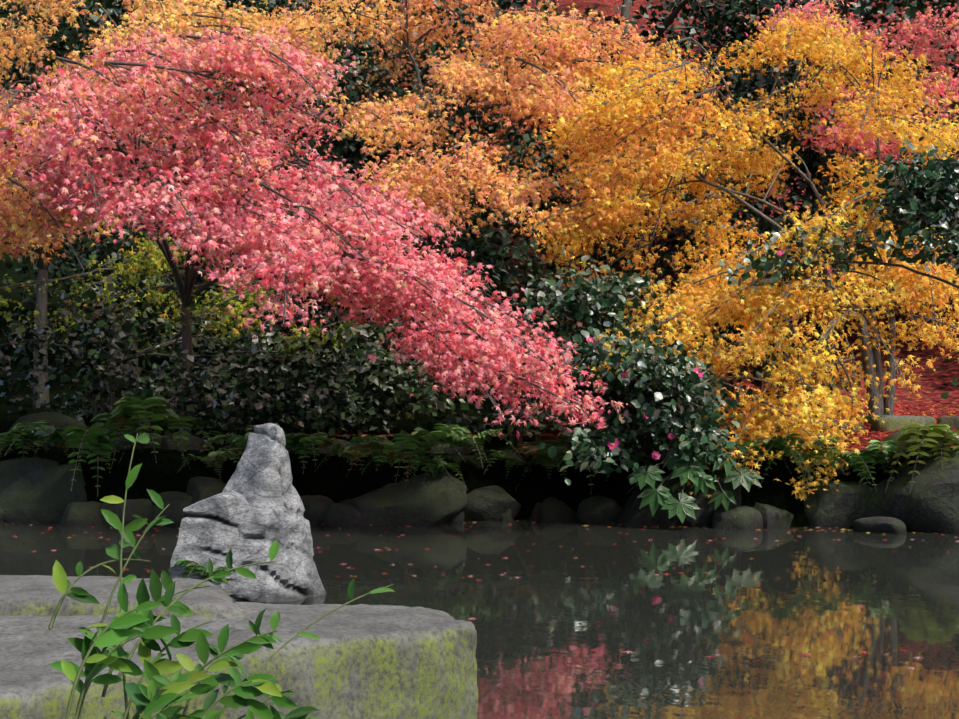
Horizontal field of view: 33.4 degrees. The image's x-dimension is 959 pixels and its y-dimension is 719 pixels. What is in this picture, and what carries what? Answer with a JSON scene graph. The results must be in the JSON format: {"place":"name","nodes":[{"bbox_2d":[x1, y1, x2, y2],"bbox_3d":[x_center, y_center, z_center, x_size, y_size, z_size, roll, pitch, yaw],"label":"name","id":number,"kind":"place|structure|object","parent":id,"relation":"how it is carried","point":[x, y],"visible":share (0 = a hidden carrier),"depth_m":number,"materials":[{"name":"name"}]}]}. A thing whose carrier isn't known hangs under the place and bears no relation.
{"place":"outdoors","nodes":[
{"label":"outdoors","id":0,"kind":"place"},
{"bbox_2d":[48,432,394,718],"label":"leafy plant","id":1,"kind":"object","parent":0,"point":[116,632],"depth_m":3.00,"materials":[{"name":"green plant"}]},
{"bbox_2d":[0,520,958,718],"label":"pond water","id":2,"kind":"structure","parent":0,"point":[550,645],"depth_m":9.37,"materials":[{"name":"grey liquid"}]},
{"bbox_2d":[0,575,477,718],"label":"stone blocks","id":3,"kind":"structure","parent":2,"relation":"in","point":[362,661],"depth_m":4.87,"materials":[{"name":"grey stone"}]},
{"bbox_2d":[169,423,326,601],"bbox_3d":[-1.400,1.042,9.774,0.967,1.306,0.787,0,-1,-1],"label":"standing rock","id":4,"kind":"object","parent":3,"relation":"on","point":[253,511],"visible":0.62,"depth_m":9.52,"materials":[{"name":"grey stone"}]},
{"bbox_2d":[0,390,958,669],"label":"fallen leaves","id":5,"kind":"object","parent":2,"relation":"on","point":[900,408],"visible":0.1,"depth_m":16.15,"materials":[{"name":"red plant"}]},
{"bbox_2d":[0,0,958,527],"bbox_3d":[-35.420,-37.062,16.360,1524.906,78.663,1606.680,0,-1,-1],"label":"ground","id":6,"kind":"structure","parent":0,"point":[330,478],"depth_m":19.04,"materials":[{"name":"black soil"}]},
{"bbox_2d":[0,38,143,277],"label":"maple tree","id":7,"kind":"object","parent":6,"relation":"on","point":[39,72],"depth_m":24.40,"materials":[{"name":"plant"}]},
{"bbox_2d":[0,0,419,407],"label":"orange maple","id":8,"kind":"object","parent":6,"relation":"on","point":[30,41],"depth_m":17.46,"materials":[{"name":"orange plant"}]},
{"bbox_2d":[0,229,424,420],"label":"shrub","id":9,"kind":"object","parent":6,"relation":"on","point":[153,255],"depth_m":17.85,"materials":[{"name":"plant"}]},
{"bbox_2d":[0,0,441,380],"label":"evergreen","id":10,"kind":"object","parent":6,"relation":"on","point":[112,12],"depth_m":22.63,"materials":[{"name":"plant"}]},
{"bbox_2d":[0,255,475,445],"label":"shrub","id":11,"kind":"object","parent":6,"relation":"on","point":[362,349],"depth_m":16.80,"materials":[{"name":"green plant"}]},
{"bbox_2d":[0,16,627,438],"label":"pink maple","id":12,"kind":"object","parent":6,"relation":"on","point":[262,244],"depth_m":14.12,"materials":[{"name":"pink plant"}]},
{"bbox_2d":[70,0,684,363],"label":"evergreen","id":13,"kind":"object","parent":6,"relation":"on","point":[506,279],"depth_m":24.32,"materials":[{"name":"plant"}]},
{"bbox_2d":[352,442,482,455],"bbox_3d":[-0.682,0.907,16.277,1.437,0.131,0.912,0,-1,-1],"label":"stone edging","id":14,"kind":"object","parent":6,"relation":"on","point":[461,451],"depth_m":15.95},
{"bbox_2d":[222,0,731,409],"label":"orange maple","id":15,"kind":"object","parent":6,"relation":"on","point":[416,181],"depth_m":17.57,"materials":[{"name":"orange plant"}]},
{"bbox_2d":[0,412,958,533],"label":"bank rocks","id":16,"kind":"object","parent":6,"relation":"on","point":[36,490],"visible":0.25,"depth_m":14.95,"materials":[{"name":"grey stone"}]},
{"bbox_2d":[0,396,958,580],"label":"ferns","id":17,"kind":"object","parent":6,"relation":"on","point":[158,412],"visible":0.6,"depth_m":14.94,"materials":[{"name":"green plant"}]},
{"bbox_2d":[328,0,885,354],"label":"maple tree","id":18,"kind":"object","parent":6,"relation":"on","point":[735,86],"depth_m":23.35,"materials":[{"name":"orange plant"}]},
{"bbox_2d":[493,247,752,487],"bbox_3d":[1.353,0.074,15.316,2.454,2.350,2.387,0,-1,-1],"label":"camellia","id":19,"kind":"object","parent":6,"relation":"on","point":[640,384],"depth_m":15.00,"materials":[{"name":"green plant"}]},
{"bbox_2d":[569,250,831,459],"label":"camellia flowers","id":20,"kind":"object","parent":19,"relation":"attached to","point":[654,454],"visible":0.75,"depth_m":14.73,"materials":[{"name":"pink plant"}]},
{"bbox_2d":[383,309,886,445],"bbox_3d":[1.678,0.229,18.065,6.260,1.923,3.873,0,-1,-1],"label":"shrub","id":21,"kind":"object","parent":6,"relation":"on","point":[528,430],"depth_m":18.22,"materials":[{"name":"plant"}]},
{"bbox_2d":[629,428,763,523],"bbox_3d":[1.987,1.056,14.601,1.079,0.844,0.783,1,-1,-30],"label":"fatsia","id":22,"kind":"object","parent":6,"relation":"on","point":[654,498],"depth_m":14.53,"materials":[{"name":"green plant"}]},
{"bbox_2d":[502,9,958,507],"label":"yellow maple","id":23,"kind":"object","parent":6,"relation":"on","point":[618,214],"depth_m":16.58,"materials":[{"name":"yellow plant"}]},
{"bbox_2d":[552,0,958,348],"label":"maple tree","id":24,"kind":"object","parent":6,"relation":"on","point":[733,36],"depth_m":25.73,"materials":[{"name":"orange plant"}]},
{"bbox_2d":[719,126,958,299],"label":"camellia","id":25,"kind":"object","parent":6,"relation":"on","point":[914,187],"depth_m":15.21,"materials":[{"name":"green plant"}]},
{"bbox_2d":[724,0,958,365],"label":"red maple","id":26,"kind":"object","parent":6,"relation":"on","point":[854,141],"depth_m":20.21,"materials":[{"name":"red plant"}]},
{"bbox_2d":[741,0,958,398],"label":"maple tree","id":27,"kind":"object","parent":6,"relation":"on","point":[914,8],"depth_m":22.39,"materials":[{"name":"plant"}]},
{"bbox_2d":[762,415,958,435],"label":"stone edging","id":28,"kind":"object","parent":6,"relation":"on","point":[893,422],"depth_m":16.21,"materials":[{"name":"grey stone"}]}
]}

